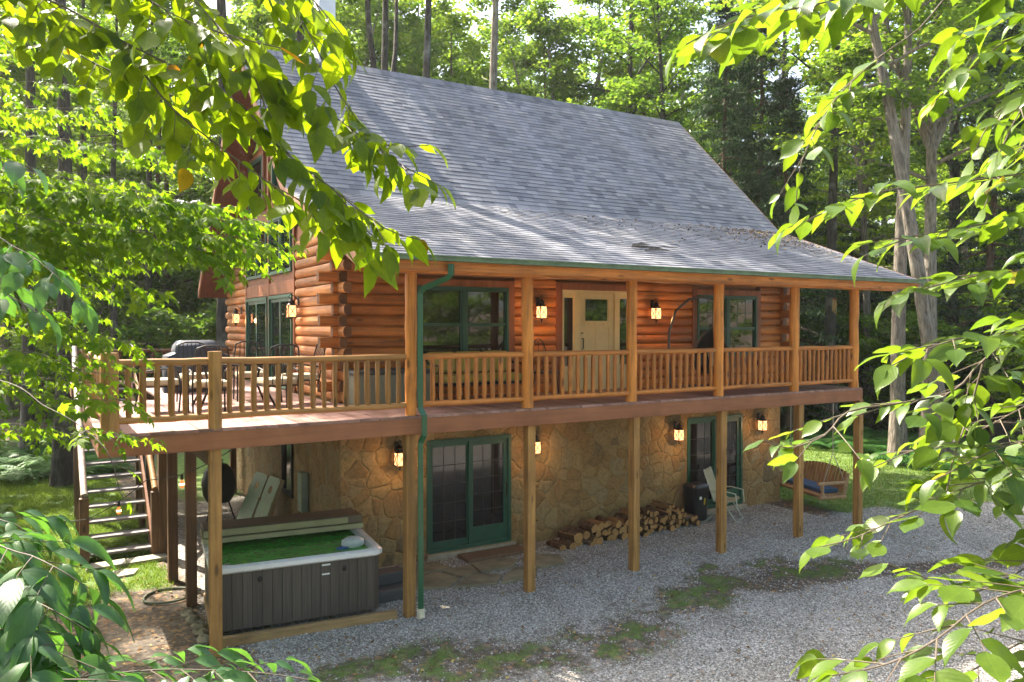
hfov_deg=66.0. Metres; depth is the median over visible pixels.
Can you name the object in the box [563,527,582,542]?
firewood log
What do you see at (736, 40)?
broadleaf tree
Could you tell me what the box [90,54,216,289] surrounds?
forest tree
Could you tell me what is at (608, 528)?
firewood log
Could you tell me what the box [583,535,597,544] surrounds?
firewood log
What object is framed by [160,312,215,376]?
sapling
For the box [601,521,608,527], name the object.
firewood log
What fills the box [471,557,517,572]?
flagstone
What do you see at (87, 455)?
fern
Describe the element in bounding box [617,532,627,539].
firewood log
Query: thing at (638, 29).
forest tree
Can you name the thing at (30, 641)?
leafy shrub
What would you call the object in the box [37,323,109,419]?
sapling
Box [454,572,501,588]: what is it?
flagstone
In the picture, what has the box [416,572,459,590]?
flagstone
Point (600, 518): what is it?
firewood log
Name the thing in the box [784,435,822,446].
fern
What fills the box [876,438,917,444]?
fern
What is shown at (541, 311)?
wall lantern
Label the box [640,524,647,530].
firewood log
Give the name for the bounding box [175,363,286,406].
patio table
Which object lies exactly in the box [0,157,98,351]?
young beech
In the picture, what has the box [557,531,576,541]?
firewood log
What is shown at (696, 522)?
firewood log
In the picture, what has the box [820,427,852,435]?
fern
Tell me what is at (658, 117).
forest tree
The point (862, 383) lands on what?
sapling
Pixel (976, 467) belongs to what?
fern
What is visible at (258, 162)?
window
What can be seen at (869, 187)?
forest tree
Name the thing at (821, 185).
forest tree
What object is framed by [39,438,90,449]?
fern
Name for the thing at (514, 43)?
forest tree
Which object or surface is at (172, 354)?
covered grill
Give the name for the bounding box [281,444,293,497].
window
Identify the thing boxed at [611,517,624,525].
firewood log
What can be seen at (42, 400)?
sapling
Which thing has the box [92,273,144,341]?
sapling
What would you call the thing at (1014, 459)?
fern
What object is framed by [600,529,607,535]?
firewood log
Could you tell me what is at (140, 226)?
forest tree
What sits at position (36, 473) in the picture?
fern
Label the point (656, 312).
wall lantern
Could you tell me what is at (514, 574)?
flagstone
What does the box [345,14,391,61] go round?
forest tree
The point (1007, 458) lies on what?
fern
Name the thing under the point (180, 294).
sapling
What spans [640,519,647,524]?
firewood log
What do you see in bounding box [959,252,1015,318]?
sapling
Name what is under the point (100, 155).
forest tree
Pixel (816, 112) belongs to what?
forest tree
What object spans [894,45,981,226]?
forest tree
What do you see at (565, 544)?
firewood log
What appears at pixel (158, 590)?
garden hose
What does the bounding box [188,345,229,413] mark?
patio chair
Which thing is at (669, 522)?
firewood log
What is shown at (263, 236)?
window
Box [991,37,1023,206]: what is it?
forest tree
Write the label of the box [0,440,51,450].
fern
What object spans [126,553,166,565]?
paving slab
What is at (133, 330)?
sapling
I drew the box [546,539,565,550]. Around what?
firewood log
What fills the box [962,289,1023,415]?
sapling
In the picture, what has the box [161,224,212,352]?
sapling
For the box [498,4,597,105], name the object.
forest tree
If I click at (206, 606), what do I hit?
timber sleeper
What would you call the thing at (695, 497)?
trash can
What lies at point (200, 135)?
forest tree
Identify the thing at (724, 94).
hemlock tree
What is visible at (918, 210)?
forest tree
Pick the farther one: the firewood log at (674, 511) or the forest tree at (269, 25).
the forest tree at (269, 25)
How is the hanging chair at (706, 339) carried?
on the porch deck
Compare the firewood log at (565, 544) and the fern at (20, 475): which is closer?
the firewood log at (565, 544)
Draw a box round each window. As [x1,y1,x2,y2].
[246,223,266,280]
[248,150,265,213]
[268,216,291,275]
[271,165,279,205]
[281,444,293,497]
[416,278,514,368]
[690,289,760,360]
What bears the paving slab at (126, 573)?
on the ground at (142, 627)
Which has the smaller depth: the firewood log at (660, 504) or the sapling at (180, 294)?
the firewood log at (660, 504)
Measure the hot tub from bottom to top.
1.109 m
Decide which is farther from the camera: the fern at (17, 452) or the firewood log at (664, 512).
the fern at (17, 452)
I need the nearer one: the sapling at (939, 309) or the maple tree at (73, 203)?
the maple tree at (73, 203)
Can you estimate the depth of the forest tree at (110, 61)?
69.99 m
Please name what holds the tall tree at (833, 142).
on the ground at (142, 627)
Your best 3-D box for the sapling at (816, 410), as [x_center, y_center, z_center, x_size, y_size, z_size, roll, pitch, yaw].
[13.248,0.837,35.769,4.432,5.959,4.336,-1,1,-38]
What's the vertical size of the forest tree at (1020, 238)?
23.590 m
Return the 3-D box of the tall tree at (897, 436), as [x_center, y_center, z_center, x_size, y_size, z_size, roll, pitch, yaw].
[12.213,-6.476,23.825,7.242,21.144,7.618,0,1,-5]
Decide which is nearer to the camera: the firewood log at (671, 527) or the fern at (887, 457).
the firewood log at (671, 527)
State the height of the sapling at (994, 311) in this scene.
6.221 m
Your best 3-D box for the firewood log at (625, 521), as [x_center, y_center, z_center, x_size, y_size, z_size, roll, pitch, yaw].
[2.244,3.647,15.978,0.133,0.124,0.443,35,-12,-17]
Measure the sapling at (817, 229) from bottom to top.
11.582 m
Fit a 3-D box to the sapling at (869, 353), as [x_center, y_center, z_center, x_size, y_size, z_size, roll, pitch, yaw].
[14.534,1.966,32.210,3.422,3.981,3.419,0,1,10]
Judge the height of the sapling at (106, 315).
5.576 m
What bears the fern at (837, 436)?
on the ground at (142, 627)
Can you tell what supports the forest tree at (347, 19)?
on the ground at (142, 627)
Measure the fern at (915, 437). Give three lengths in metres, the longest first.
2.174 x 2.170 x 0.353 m
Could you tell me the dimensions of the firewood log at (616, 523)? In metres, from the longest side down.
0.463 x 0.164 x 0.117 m
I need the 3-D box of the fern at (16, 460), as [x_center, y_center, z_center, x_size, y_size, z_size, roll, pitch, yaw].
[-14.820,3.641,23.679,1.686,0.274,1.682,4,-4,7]
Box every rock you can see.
[180,608,196,617]
[185,614,199,623]
[190,619,206,629]
[192,627,208,636]
[197,634,208,644]
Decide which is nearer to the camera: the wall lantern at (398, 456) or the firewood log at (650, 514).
the wall lantern at (398, 456)
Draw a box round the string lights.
[64,448,233,522]
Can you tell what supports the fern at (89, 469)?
on the ground at (142, 627)
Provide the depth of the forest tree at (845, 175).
49.48 m
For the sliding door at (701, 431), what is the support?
in the log cabin
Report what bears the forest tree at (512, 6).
on the ground at (142, 627)
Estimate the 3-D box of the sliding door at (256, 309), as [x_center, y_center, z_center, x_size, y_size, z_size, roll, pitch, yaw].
[-5.921,-0.024,18.334,0.085,1.940,2.060,-1,1,-31]
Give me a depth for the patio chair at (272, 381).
12.04 m
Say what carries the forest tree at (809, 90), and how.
on the ground at (142, 627)
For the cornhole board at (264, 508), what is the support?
on the ground at (142, 627)
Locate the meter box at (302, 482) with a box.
[297,471,307,512]
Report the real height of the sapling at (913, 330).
5.253 m
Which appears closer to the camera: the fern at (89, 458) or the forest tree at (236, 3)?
the fern at (89, 458)
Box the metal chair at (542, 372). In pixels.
[533,338,558,393]
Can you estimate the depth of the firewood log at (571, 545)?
15.06 m
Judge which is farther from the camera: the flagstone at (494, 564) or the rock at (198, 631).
the flagstone at (494, 564)
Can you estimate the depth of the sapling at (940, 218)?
55.17 m
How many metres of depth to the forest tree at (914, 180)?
48.82 m
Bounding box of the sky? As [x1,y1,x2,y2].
[0,0,1020,254]
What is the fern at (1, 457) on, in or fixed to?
on the ground at (142, 627)
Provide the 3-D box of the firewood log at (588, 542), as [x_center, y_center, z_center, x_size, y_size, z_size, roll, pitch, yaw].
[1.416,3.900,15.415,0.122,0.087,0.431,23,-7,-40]
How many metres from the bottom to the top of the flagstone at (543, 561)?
0.130 m
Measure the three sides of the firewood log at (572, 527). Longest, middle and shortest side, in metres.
0.493 x 0.171 x 0.136 m
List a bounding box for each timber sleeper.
[204,593,208,625]
[223,609,396,647]
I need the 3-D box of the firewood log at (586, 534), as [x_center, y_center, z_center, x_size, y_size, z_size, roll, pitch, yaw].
[1.376,3.777,15.536,0.176,0.163,0.408,-17,7,-23]
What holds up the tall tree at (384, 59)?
on the ground at (142, 627)
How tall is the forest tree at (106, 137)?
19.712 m
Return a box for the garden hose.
[142,586,184,603]
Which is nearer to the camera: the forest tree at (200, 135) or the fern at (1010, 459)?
the fern at (1010, 459)
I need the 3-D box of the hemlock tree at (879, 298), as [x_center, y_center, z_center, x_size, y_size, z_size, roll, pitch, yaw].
[17.736,-6.204,40.064,6.934,19.314,7.181,1,1,29]
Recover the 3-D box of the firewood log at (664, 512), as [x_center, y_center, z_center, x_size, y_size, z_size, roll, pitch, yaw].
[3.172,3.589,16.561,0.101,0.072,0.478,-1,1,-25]
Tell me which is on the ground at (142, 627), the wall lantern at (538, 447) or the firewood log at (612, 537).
the firewood log at (612, 537)
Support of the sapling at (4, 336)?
on the ground at (142, 627)
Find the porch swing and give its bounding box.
[780,403,849,499]
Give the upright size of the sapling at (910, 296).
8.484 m
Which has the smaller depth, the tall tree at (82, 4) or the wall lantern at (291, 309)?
the wall lantern at (291, 309)
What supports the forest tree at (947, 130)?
on the ground at (142, 627)
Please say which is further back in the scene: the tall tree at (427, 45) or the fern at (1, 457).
the tall tree at (427, 45)
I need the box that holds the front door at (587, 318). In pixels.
[554,282,626,391]
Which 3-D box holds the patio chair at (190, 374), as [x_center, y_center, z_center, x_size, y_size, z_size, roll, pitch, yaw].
[-5.405,0.531,13.497,0.546,1.036,0.681,-1,1,-35]
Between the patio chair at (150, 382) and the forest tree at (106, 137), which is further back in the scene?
the forest tree at (106, 137)
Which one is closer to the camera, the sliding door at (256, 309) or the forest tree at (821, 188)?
the sliding door at (256, 309)
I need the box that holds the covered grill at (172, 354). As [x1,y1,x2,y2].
[162,340,227,392]
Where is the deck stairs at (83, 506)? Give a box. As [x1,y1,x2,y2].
[72,345,158,566]
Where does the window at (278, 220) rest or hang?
in the log cabin
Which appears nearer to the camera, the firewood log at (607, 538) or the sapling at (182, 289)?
the firewood log at (607, 538)
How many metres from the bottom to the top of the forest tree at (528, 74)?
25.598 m
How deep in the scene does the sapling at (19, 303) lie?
34.47 m
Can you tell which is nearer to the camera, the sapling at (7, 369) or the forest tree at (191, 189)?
the sapling at (7, 369)
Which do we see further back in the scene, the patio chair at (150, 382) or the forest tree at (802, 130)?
the forest tree at (802, 130)
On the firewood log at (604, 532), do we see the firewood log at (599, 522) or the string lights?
the firewood log at (599, 522)
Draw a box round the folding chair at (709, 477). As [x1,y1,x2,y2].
[703,466,744,522]
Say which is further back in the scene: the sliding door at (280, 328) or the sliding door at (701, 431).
the sliding door at (701, 431)
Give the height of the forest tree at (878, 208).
21.644 m
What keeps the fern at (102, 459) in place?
on the ground at (142, 627)
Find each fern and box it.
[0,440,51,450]
[0,447,47,456]
[0,453,31,463]
[0,456,19,469]
[0,456,48,470]
[0,458,44,464]
[0,465,46,477]
[0,470,47,483]
[1,439,18,445]
[1,462,34,471]
[1,468,23,479]
[5,448,50,463]
[14,461,88,482]
[14,469,49,479]
[16,458,86,473]
[35,455,98,467]
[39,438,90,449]
[85,452,96,458]
[86,455,115,472]
[86,460,145,474]
[86,464,116,473]
[97,458,134,473]
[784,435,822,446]
[785,431,832,439]
[804,438,841,450]
[817,437,865,445]
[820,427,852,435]
[826,435,877,443]
[828,431,875,443]
[833,442,886,453]
[834,429,874,436]
[835,441,885,453]
[845,435,887,445]
[849,427,887,435]
[849,431,887,437]
[866,451,927,468]
[876,432,918,438]
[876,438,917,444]
[880,454,950,469]
[921,461,999,470]
[922,459,984,473]
[986,453,1022,465]
[987,457,1023,464]
[1005,455,1021,461]
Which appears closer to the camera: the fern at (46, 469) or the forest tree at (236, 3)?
the fern at (46, 469)
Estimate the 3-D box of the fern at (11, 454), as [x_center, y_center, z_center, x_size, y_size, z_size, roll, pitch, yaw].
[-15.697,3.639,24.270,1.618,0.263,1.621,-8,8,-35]
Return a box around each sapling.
[0,206,99,395]
[0,292,46,383]
[0,320,18,387]
[0,334,81,429]
[0,364,10,475]
[36,278,181,412]
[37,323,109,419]
[43,297,130,354]
[46,255,194,357]
[47,305,127,376]
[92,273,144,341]
[98,293,173,377]
[109,301,187,379]
[154,288,213,346]
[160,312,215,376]
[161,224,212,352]
[161,265,212,338]
[161,288,216,352]
[168,303,216,344]
[175,301,216,339]
[767,197,875,332]
[780,302,848,417]
[780,314,881,426]
[800,238,862,365]
[800,288,887,379]
[801,301,843,413]
[803,225,890,386]
[818,300,872,386]
[837,343,912,429]
[848,311,955,415]
[859,295,918,396]
[859,310,986,433]
[869,251,971,371]
[879,196,1001,315]
[911,213,1018,326]
[912,259,1022,402]
[937,327,977,392]
[956,283,1023,440]
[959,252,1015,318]
[960,229,1018,327]
[960,283,1021,371]
[961,250,1023,404]
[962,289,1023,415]
[992,326,1023,417]
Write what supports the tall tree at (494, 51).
on the ground at (142, 627)
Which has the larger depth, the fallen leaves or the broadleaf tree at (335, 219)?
the fallen leaves
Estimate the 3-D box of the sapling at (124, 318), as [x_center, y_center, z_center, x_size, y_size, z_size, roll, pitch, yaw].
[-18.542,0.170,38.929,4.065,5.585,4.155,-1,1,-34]
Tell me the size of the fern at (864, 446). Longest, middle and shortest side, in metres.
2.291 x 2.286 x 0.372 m
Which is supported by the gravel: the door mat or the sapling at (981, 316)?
the door mat
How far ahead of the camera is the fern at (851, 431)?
29.52 m
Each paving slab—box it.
[85,558,126,572]
[113,568,138,577]
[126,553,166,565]
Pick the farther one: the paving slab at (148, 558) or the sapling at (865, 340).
the sapling at (865, 340)
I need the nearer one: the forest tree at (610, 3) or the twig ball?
the twig ball
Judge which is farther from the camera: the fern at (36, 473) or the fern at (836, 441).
the fern at (836, 441)
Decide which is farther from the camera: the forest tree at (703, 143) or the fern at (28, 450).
the forest tree at (703, 143)
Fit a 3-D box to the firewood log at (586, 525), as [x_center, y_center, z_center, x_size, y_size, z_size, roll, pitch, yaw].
[1.487,3.642,15.543,0.178,0.157,0.408,-31,24,-31]
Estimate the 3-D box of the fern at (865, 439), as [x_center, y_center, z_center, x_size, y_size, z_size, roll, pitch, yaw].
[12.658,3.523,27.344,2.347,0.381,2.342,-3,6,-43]
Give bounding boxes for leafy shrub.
[0,509,320,681]
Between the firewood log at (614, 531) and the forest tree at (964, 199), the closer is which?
the firewood log at (614, 531)
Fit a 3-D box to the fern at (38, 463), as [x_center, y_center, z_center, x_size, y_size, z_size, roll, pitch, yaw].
[-13.416,3.613,23.096,2.259,0.367,2.263,-1,-1,11]
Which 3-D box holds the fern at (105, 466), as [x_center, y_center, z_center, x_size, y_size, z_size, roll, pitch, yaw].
[-11.838,3.609,22.609,2.368,0.384,2.363,-1,-1,-1]
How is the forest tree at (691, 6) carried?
on the ground at (142, 627)
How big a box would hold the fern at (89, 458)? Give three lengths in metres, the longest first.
2.201 x 2.196 x 0.357 m
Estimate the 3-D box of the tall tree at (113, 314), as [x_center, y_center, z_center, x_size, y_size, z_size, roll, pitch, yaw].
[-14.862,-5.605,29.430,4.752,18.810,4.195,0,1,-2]
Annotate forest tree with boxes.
[0,5,79,241]
[0,6,90,415]
[0,17,125,402]
[0,29,109,254]
[0,77,52,184]
[2,0,173,284]
[42,50,129,218]
[72,0,217,347]
[73,97,152,233]
[77,0,216,348]
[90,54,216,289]
[93,14,170,221]
[108,109,178,231]
[118,83,193,223]
[161,6,246,299]
[162,0,311,330]
[170,65,217,200]
[199,0,270,177]
[239,14,311,50]
[249,0,391,66]
[283,0,358,56]
[304,0,423,66]
[337,0,413,68]
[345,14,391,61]
[355,0,470,84]
[363,0,488,81]
[376,14,459,78]
[404,0,501,87]
[408,12,480,79]
[432,0,563,98]
[435,25,489,78]
[439,46,489,77]
[471,67,497,87]
[473,10,547,91]
[486,41,582,100]
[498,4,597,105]
[505,70,547,94]
[528,0,654,114]
[543,0,709,129]
[547,68,601,106]
[585,19,685,110]
[588,5,695,135]
[591,77,655,110]
[634,0,729,151]
[637,34,709,141]
[639,106,692,129]
[680,73,755,175]
[688,59,779,213]
[700,0,887,218]
[715,55,775,173]
[772,7,944,418]
[773,95,829,205]
[798,83,853,233]
[799,171,839,238]
[801,42,855,237]
[813,110,890,260]
[813,161,891,342]
[825,55,937,293]
[847,59,940,363]
[856,0,1023,410]
[869,126,948,371]
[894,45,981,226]
[910,4,1023,382]
[912,0,1023,259]
[918,46,1010,261]
[964,23,1023,253]
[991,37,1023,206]
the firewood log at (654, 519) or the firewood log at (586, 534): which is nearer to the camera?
the firewood log at (586, 534)
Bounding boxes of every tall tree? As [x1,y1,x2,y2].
[14,0,143,343]
[18,41,38,456]
[38,0,177,398]
[49,0,73,487]
[85,0,213,377]
[216,0,228,352]
[296,20,303,41]
[365,0,397,71]
[423,0,431,77]
[484,0,626,106]
[489,0,498,89]
[592,0,728,154]
[704,0,1019,467]
[740,0,933,433]
[816,0,996,465]
[818,0,1023,441]
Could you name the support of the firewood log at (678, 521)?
on the firewood log
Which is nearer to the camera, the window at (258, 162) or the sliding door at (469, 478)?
the sliding door at (469, 478)
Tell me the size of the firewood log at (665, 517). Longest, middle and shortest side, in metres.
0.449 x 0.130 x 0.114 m
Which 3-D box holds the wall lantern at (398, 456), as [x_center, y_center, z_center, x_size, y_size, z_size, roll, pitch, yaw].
[-1.990,2.016,13.920,0.194,0.541,0.239,-1,1,-31]
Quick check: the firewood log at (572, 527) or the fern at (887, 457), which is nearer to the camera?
the firewood log at (572, 527)
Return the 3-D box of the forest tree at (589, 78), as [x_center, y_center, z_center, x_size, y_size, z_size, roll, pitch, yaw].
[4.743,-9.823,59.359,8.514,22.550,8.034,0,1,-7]
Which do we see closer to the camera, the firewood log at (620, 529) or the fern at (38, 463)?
the firewood log at (620, 529)
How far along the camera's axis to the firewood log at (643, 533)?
15.94 m
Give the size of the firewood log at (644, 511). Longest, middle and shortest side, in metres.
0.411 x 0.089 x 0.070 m
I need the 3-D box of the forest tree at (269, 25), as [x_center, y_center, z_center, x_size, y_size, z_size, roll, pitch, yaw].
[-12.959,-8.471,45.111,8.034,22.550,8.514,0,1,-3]
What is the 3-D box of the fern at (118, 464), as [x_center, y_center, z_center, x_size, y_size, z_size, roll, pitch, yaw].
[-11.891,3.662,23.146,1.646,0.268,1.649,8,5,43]
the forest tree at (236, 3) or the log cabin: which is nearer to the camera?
the log cabin
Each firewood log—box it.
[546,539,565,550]
[552,539,568,548]
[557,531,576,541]
[559,538,574,549]
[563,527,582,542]
[567,525,582,539]
[575,527,590,539]
[577,519,596,532]
[582,539,593,545]
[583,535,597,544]
[586,519,601,531]
[589,518,603,529]
[593,531,600,536]
[595,515,611,525]
[597,535,602,543]
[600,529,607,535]
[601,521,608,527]
[601,534,610,540]
[604,526,611,534]
[606,517,620,527]
[609,533,615,540]
[610,526,618,536]
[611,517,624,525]
[614,513,627,519]
[616,515,627,525]
[616,527,624,533]
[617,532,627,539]
[621,507,627,514]
[640,507,657,515]
[640,508,648,513]
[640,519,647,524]
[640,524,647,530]
[640,530,648,536]
[645,511,652,516]
[646,505,658,514]
[649,516,657,522]
[652,500,671,509]
[655,506,671,512]
[655,508,671,515]
[656,515,664,522]
[659,513,667,520]
[665,519,672,524]
[665,525,674,530]
[671,509,680,514]
[672,513,682,518]
[675,518,681,523]
[682,515,694,521]
[689,519,699,525]
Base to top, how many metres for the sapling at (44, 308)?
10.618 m
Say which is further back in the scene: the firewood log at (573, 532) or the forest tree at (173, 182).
the forest tree at (173, 182)
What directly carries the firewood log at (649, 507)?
on the firewood log at (661, 519)
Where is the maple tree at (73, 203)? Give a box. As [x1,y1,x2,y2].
[0,6,308,514]
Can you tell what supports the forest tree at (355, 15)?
on the ground at (142, 627)
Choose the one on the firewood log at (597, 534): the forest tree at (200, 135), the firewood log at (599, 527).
the firewood log at (599, 527)
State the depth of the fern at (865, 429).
29.66 m
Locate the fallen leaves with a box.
[0,207,1019,681]
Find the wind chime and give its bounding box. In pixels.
[832,290,836,312]
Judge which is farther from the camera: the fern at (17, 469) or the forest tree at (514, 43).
the forest tree at (514, 43)
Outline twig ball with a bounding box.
[416,550,429,561]
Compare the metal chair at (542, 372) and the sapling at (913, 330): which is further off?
the sapling at (913, 330)
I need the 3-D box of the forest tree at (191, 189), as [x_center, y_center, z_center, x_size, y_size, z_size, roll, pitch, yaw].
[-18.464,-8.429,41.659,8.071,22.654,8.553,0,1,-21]
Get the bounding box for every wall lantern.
[231,305,241,325]
[286,294,298,321]
[393,440,402,469]
[535,295,547,322]
[536,431,541,454]
[650,298,661,322]
[673,420,684,443]
[757,411,767,433]
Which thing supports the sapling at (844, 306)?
on the ground at (142, 627)
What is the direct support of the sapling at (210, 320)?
on the ground at (142, 627)
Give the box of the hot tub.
[200,508,381,631]
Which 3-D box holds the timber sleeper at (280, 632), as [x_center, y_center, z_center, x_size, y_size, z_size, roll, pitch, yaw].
[-2.775,3.995,10.985,2.413,0.130,0.100,0,1,-25]
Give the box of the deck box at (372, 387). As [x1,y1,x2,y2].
[341,368,429,404]
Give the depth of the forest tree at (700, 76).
54.65 m
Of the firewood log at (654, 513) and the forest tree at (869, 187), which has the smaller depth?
the firewood log at (654, 513)
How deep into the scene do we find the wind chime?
16.72 m
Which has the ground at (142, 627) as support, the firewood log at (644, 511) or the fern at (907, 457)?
the fern at (907, 457)
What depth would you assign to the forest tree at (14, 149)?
30.23 m
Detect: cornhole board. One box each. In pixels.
[237,471,269,518]
[253,475,284,517]
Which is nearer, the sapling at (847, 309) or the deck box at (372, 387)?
the deck box at (372, 387)
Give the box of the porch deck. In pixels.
[70,270,896,657]
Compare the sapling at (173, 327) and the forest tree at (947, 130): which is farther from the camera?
the forest tree at (947, 130)
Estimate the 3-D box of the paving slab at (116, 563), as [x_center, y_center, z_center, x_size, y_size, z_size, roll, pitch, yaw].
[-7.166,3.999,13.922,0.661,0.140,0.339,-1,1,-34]
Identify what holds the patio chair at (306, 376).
on the porch deck
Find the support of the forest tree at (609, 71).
on the ground at (142, 627)
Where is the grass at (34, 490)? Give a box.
[0,428,1008,681]
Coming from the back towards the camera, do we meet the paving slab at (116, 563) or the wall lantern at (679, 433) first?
the wall lantern at (679, 433)
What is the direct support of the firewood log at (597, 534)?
on the firewood log at (600, 539)
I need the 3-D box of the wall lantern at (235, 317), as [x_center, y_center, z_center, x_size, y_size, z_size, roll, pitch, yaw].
[-6.861,-0.622,19.660,0.239,0.541,0.194,-1,1,-31]
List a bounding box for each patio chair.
[130,344,181,413]
[176,341,207,401]
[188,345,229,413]
[233,341,269,401]
[257,344,299,407]
[281,343,325,401]
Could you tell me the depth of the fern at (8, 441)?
26.44 m
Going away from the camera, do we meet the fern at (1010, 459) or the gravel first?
the gravel
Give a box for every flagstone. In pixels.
[416,561,451,575]
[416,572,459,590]
[441,564,477,578]
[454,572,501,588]
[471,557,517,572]
[501,567,536,584]
[522,554,564,568]
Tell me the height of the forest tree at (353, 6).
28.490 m
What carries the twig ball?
on the flagstone at (431, 567)
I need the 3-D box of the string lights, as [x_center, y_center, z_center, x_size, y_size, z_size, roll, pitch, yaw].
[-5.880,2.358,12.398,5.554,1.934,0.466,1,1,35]
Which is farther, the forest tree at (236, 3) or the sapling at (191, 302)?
the forest tree at (236, 3)
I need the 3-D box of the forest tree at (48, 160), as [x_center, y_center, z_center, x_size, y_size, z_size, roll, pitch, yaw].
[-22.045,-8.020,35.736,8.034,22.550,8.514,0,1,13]
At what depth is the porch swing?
18.40 m
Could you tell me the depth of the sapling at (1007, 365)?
30.22 m
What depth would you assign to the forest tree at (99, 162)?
48.37 m
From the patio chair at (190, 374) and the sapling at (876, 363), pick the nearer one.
the patio chair at (190, 374)
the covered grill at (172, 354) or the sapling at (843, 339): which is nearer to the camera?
the covered grill at (172, 354)
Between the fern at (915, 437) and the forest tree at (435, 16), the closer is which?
the fern at (915, 437)
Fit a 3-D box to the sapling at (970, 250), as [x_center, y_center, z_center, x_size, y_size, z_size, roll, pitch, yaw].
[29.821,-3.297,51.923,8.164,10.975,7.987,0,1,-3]
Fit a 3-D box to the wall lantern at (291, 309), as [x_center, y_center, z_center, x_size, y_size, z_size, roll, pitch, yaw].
[-4.258,-0.640,15.308,0.239,0.541,0.194,-1,1,-31]
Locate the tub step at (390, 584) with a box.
[379,566,402,603]
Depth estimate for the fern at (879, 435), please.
28.93 m
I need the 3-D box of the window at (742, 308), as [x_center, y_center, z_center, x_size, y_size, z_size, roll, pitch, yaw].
[4.924,-0.355,18.107,2.170,1.630,0.115,-1,1,-31]
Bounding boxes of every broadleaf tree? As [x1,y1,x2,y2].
[0,0,455,297]
[665,0,1023,681]
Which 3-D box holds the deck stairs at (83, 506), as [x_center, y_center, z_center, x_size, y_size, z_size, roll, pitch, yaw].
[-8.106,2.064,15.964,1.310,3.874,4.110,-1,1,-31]
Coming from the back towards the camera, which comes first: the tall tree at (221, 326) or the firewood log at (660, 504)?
the tall tree at (221, 326)
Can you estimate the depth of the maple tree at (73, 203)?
6.65 m
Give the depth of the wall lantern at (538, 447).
15.31 m
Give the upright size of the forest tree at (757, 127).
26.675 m
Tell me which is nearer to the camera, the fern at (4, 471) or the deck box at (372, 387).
the deck box at (372, 387)
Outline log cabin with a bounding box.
[198,0,926,619]
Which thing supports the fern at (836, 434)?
on the ground at (142, 627)
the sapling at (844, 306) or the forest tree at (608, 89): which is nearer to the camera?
the sapling at (844, 306)
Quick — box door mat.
[457,544,522,563]
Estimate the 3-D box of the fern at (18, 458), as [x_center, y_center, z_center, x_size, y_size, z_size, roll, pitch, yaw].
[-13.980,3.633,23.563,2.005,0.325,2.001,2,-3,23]
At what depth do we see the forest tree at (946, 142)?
36.11 m
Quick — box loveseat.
[423,351,521,399]
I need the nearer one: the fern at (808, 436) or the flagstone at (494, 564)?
the flagstone at (494, 564)
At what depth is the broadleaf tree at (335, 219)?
2.63 m
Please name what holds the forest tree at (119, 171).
on the ground at (142, 627)
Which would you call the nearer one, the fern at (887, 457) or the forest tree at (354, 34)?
the fern at (887, 457)
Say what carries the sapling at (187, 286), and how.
on the ground at (142, 627)
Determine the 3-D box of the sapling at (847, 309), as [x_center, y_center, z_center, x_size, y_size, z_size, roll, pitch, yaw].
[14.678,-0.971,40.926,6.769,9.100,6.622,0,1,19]
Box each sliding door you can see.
[245,297,267,379]
[268,294,292,388]
[426,434,515,560]
[687,414,746,514]
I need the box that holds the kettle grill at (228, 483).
[201,459,235,521]
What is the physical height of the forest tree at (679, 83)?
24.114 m
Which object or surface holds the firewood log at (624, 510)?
on the firewood log at (625, 516)
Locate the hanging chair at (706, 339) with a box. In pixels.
[667,296,729,387]
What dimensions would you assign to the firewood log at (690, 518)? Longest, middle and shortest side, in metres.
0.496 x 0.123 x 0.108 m
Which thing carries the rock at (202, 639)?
on the ground at (142, 627)
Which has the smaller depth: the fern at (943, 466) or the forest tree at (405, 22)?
the fern at (943, 466)
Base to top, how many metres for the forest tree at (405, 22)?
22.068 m
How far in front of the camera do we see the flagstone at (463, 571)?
13.52 m
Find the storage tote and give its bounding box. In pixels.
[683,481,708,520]
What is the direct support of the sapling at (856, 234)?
on the ground at (142, 627)
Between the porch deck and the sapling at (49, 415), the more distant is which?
the sapling at (49, 415)
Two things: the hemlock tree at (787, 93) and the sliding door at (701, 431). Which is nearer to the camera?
the sliding door at (701, 431)
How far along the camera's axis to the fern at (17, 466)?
23.04 m
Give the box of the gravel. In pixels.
[181,502,1023,681]
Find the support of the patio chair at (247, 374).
on the porch deck
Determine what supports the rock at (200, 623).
on the ground at (142, 627)
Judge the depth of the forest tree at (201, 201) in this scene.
45.81 m
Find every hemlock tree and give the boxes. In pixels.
[687,0,793,414]
[715,0,824,380]
[746,73,865,432]
[808,34,915,387]
[910,0,1023,435]
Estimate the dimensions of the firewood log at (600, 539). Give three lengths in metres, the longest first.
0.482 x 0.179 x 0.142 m
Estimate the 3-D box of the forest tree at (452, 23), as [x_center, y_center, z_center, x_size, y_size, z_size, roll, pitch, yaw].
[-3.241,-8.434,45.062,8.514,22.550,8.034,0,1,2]
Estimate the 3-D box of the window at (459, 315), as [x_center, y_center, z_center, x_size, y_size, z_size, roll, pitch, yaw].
[-0.898,-0.289,14.624,2.160,1.690,0.115,-1,1,-31]
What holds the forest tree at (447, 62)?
on the ground at (142, 627)
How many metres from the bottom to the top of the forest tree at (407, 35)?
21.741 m
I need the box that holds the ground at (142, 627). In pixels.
[0,309,1023,681]
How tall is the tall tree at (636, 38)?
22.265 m
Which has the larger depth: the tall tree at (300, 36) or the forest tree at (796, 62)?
the forest tree at (796, 62)
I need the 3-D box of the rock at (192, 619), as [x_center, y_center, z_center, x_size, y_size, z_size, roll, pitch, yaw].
[-4.589,3.992,11.334,0.197,0.133,0.215,0,1,-7]
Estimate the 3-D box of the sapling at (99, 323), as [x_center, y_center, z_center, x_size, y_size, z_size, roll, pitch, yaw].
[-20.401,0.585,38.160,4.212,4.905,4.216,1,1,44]

